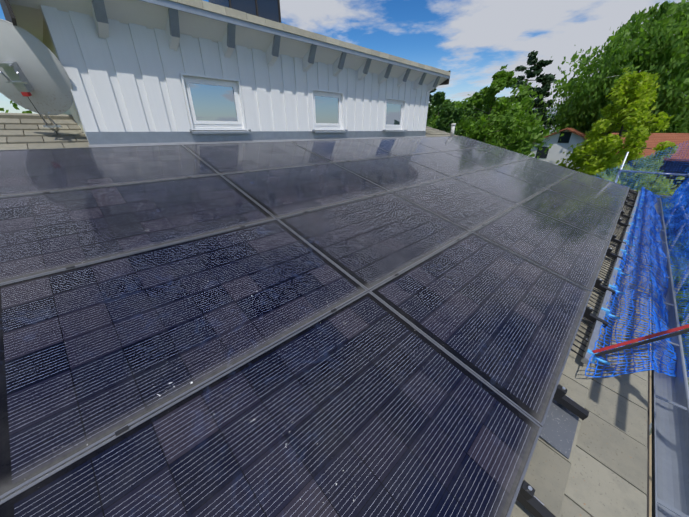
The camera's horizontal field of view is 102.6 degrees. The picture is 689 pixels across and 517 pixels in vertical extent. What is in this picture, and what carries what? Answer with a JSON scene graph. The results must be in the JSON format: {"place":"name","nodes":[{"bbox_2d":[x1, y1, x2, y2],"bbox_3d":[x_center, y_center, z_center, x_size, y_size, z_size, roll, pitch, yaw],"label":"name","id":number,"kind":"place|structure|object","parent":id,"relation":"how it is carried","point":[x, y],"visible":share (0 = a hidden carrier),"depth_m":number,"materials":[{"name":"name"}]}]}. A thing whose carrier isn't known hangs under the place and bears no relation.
{"place":"outdoors","nodes":[
{"label":"outdoors","id":0,"kind":"place"},
{"bbox_2d":[0,0,687,113],"label":"sky","id":1,"kind":"structure","parent":0,"point":[472,40],"materials":[{"name":"blue"}]},
{"bbox_2d":[532,107,559,132],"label":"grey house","id":2,"kind":"structure","parent":0,"point":[547,117],"depth_m":80.51,"materials":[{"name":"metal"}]},
{"bbox_2d":[647,261,649,516],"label":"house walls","id":3,"kind":"structure","parent":0,"point":[648,423],"depth_m":1.61,"materials":[{"name":"wood"}]},
{"bbox_2d":[0,113,649,516],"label":"roof tiles","id":4,"kind":"object","parent":3,"relation":"on","point":[602,471],"visible":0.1,"depth_m":1.59,"materials":[{"name":"concrete"}]},
{"bbox_2d":[0,71,61,127],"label":"dish mast","id":5,"kind":"object","parent":4,"relation":"on","point":[41,115],"visible":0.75,"depth_m":3.56,"materials":[{"name":"grey metal"}]},
{"bbox_2d":[0,19,73,114],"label":"satellite dish","id":6,"kind":"object","parent":5,"relation":"attached to","point":[43,83],"visible":0.92,"depth_m":2.99,"materials":[{"name":"grey metal"}]},
{"bbox_2d":[86,131,426,146],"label":"wall flashing","id":7,"kind":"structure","parent":4,"relation":"on","point":[105,139],"depth_m":4.43,"materials":[{"name":"metal"}]},
{"bbox_2d":[43,146,636,516],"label":"pv mounting rails","id":8,"kind":"object","parent":4,"relation":"on","point":[530,502],"visible":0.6,"depth_m":1.52,"materials":[{"name":"black metal"}]},
{"bbox_2d":[0,136,629,516],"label":"solar panels","id":9,"kind":"object","parent":8,"relation":"on","point":[204,347],"visible":1,"depth_m":1.58,"materials":[{"name":"black glass"}]},
{"bbox_2d":[450,123,455,135],"bbox_3d":[3.538,-4.155,9.049,0.240,0.490,0.240,-23,33,-40],"label":"roof vent pipe","id":10,"kind":"object","parent":4,"relation":"on","point":[453,125],"visible":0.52,"depth_m":8.98,"materials":[{"name":"white metal"}]},
{"bbox_2d":[540,399,578,458],"bbox_3d":[1.128,0.892,1.493,0.300,0.032,0.188,-23,47,-40],"label":"metal roof tile","id":11,"kind":"object","parent":4,"relation":"on","point":[558,431],"visible":0.75,"depth_m":1.46,"materials":[{"name":"grey metal"}]},
{"bbox_2d":[571,190,640,364],"bbox_3d":[4.481,-0.554,4.491,8.230,0.077,0.374,-23,47,-40],"label":"snow guard comb","id":12,"kind":"object","parent":4,"relation":"on","point":[591,340],"visible":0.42,"depth_m":2.70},
{"bbox_2d":[651,198,688,516],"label":"zinc gutter","id":13,"kind":"object","parent":3,"relation":"attached to","point":[670,442],"visible":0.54,"depth_m":1.72,"materials":[{"name":"grey metal"}]},
{"bbox_2d":[615,152,688,197],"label":"scaffold pole","id":14,"kind":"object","parent":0,"point":[626,155],"depth_m":7.62,"materials":[{"name":"silver metal"}]},
{"bbox_2d":[594,141,688,197],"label":"safety net","id":15,"kind":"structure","parent":14,"relation":"attached to","point":[654,171],"depth_m":7.41,"materials":[{"name":"blue plastic"}]},
{"bbox_2d":[667,236,688,384],"bbox_3d":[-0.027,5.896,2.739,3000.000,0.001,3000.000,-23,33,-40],"label":"ground","id":16,"kind":"structure","parent":0,"point":[679,272],"depth_m":11.90,"materials":[{"name":"green plant"}]},
{"bbox_2d":[0,101,31,113],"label":"tree","id":17,"kind":"object","parent":16,"relation":"on","point":[14,106],"depth_m":12.49,"materials":[{"name":"green plant"}]},
{"bbox_2d":[43,18,85,135],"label":"block wall","id":18,"kind":"structure","parent":16,"relation":"on","point":[48,44],"depth_m":3.69,"materials":[{"name":"beige paint"}]},
{"bbox_2d":[0,0,450,84],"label":"roof slab","id":19,"kind":"structure","parent":18,"relation":"on","point":[8,11],"depth_m":2.76,"materials":[{"name":"grey wood"}]},
{"bbox_2d":[10,4,42,42],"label":"verge soffit","id":20,"kind":"structure","parent":19,"relation":"attached to","point":[29,19],"depth_m":3.25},
{"bbox_2d":[8,0,446,91],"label":"roof eave","id":21,"kind":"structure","parent":19,"relation":"attached to","point":[147,14],"depth_m":3.88,"materials":[{"name":"white wood"}]},
{"bbox_2d":[92,0,448,87],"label":"rafters","id":22,"kind":"object","parent":21,"relation":"attached to","point":[101,14],"visible":1,"depth_m":4.11,"materials":[{"name":"grey wood"}]},
{"bbox_2d":[209,0,280,22],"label":"roof lantern","id":23,"kind":"object","parent":19,"relation":"on","point":[268,9],"visible":0.36,"depth_m":4.47,"materials":[{"name":"black glass"}]},
{"bbox_2d":[169,0,449,75],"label":"fascia","id":24,"kind":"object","parent":19,"relation":"attached to","point":[221,10],"visible":0.81,"depth_m":4.38,"materials":[{"name":"beige wood"}]},
{"bbox_2d":[40,5,429,141],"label":"wall cladding","id":25,"kind":"structure","parent":18,"relation":"attached to","point":[123,77],"depth_m":3.86,"materials":[{"name":"white wood"}]},
{"bbox_2d":[180,73,405,129],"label":"window frames","id":26,"kind":"structure","parent":25,"relation":"attached to","point":[187,79],"depth_m":4.52,"materials":[{"name":"white plastic"}]},
{"bbox_2d":[189,83,400,124],"bbox_3d":[-0.380,-3.099,5.807,5.530,0.725,0.043,-23,33,-40],"label":"window glass","id":27,"kind":"object","parent":26,"relation":"in","point":[213,103],"visible":0.4,"depth_m":4.41,"materials":[{"name":"glass"}]},
{"bbox_2d":[190,129,406,133],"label":"window sills","id":28,"kind":"structure","parent":25,"relation":"attached to","point":[243,131],"depth_m":4.56,"materials":[{"name":"white metal"}]},
{"bbox_2d":[429,88,436,103],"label":"pine tree","id":29,"kind":"object","parent":16,"relation":"on","point":[431,96],"depth_m":24.91,"materials":[{"name":"green plant"}]},
{"bbox_2d":[426,91,458,128],"bbox_3d":[7.068,-7.931,21.817,5.403,8.997,6.373,-1,25,-2],"label":"dark tree","id":30,"kind":"object","parent":16,"relation":"on","point":[438,98],"visible":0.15,"depth_m":19.93,"materials":[{"name":"green plant"}]},
{"bbox_2d":[433,99,467,114],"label":"green tree","id":31,"kind":"object","parent":16,"relation":"on","point":[455,102],"visible":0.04,"depth_m":37.85,"materials":[{"name":"green plant"}]},
{"bbox_2d":[435,104,465,135],"bbox_3d":[5.133,-4.061,15.015,2.818,7.720,2.778,-2,25,-5],"label":"tree","id":32,"kind":"object","parent":16,"relation":"on","point":[450,113],"visible":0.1,"depth_m":13.71,"materials":[{"name":"green plant"}]},
{"bbox_2d":[454,98,513,134],"bbox_3d":[12.195,-9.880,25.691,8.179,9.262,7.736,-9,26,-18],"label":"green tree","id":33,"kind":"object","parent":16,"relation":"on","point":[475,114],"depth_m":23.74,"materials":[{"name":"green plant"}]},
{"bbox_2d":[428,64,563,158],"bbox_3d":[7.583,-5.315,15.803,5.949,9.320,5.909,6,26,12],"label":"bright maple tree","id":34,"kind":"object","parent":16,"relation":"on","point":[482,129],"visible":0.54,"depth_m":13.39,"materials":[{"name":"green plant"}]},
{"bbox_2d":[491,105,531,151],"bbox_3d":[10.168,-5.872,18.627,3.692,7.959,3.675,-23,33,-40],"label":"maple tree","id":35,"kind":"object","parent":16,"relation":"on","point":[500,135],"visible":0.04,"depth_m":17.00,"materials":[{"name":"green plant"}]},
{"bbox_2d":[465,99,559,133],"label":"treeline","id":36,"kind":"object","parent":16,"relation":"on","point":[552,110],"depth_m":61.02,"materials":[{"name":"green plant"}]},
{"bbox_2d":[509,50,556,114],"bbox_3d":[17.326,-12.798,27.475,3.911,13.053,3.972,-23,33,-40],"label":"tall pine tree","id":37,"kind":"object","parent":16,"relation":"on","point":[537,68],"visible":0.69,"depth_m":25.17,"materials":[{"name":"green plant"}]},
{"bbox_2d":[524,73,558,137],"bbox_3d":[24.194,-16.046,35.036,5.073,12.572,4.973,-23,33,-40],"label":"conifer tree","id":38,"kind":"object","parent":16,"relation":"on","point":[548,102],"visible":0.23,"depth_m":33.57,"materials":[{"name":"green plant"}]},
{"bbox_2d":[528,128,588,169],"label":"house","id":39,"kind":"structure","parent":16,"relation":"on","point":[568,138],"depth_m":27.44,"materials":[{"name":"white paint"}]},
{"bbox_2d":[537,0,688,138],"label":"birch tree","id":40,"kind":"object","parent":16,"relation":"on","point":[658,43],"visible":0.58,"depth_m":23.71,"materials":[{"name":"green plant"}]},
{"bbox_2d":[556,67,684,243],"bbox_3d":[10.805,-2.909,11.608,5.144,8.499,5.060,-23,33,-40],"label":"tree","id":41,"kind":"object","parent":16,"relation":"on","point":[632,95],"visible":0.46,"depth_m":10.21,"materials":[{"name":"green plant"}]},
{"bbox_2d":[612,133,688,236],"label":"neighbouring roof","id":42,"kind":"structure","parent":16,"relation":"on","point":[655,139],"depth_m":18.13,"materials":[{"name":"tile"}]},
{"bbox_2d":[649,173,688,516],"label":"scaffold","id":43,"kind":"object","parent":16,"relation":"on","point":[650,467],"depth_m":4.22,"materials":[{"name":"grey metal"}]},
{"bbox_2d":[587,193,644,364],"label":"net tie straps","id":44,"kind":"object","parent":43,"relation":"attached to","point":[610,315],"visible":0.62,"depth_m":2.65,"materials":[{"name":"blue plastic"}]},
{"bbox_2d":[585,178,688,376],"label":"safety net","id":45,"kind":"object","parent":43,"relation":"attached to","point":[658,323],"visible":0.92,"depth_m":3.15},
{"bbox_2d":[592,324,688,356],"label":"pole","id":46,"kind":"object","parent":43,"relation":"attached to","point":[643,342],"visible":1,"depth_m":1.74,"materials":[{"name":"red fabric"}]},
{"bbox_2d":[650,233,688,336],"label":"safety net","id":47,"kind":"object","parent":16,"relation":"on","point":[679,279],"visible":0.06,"depth_m":7.97,"materials":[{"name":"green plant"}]}
]}

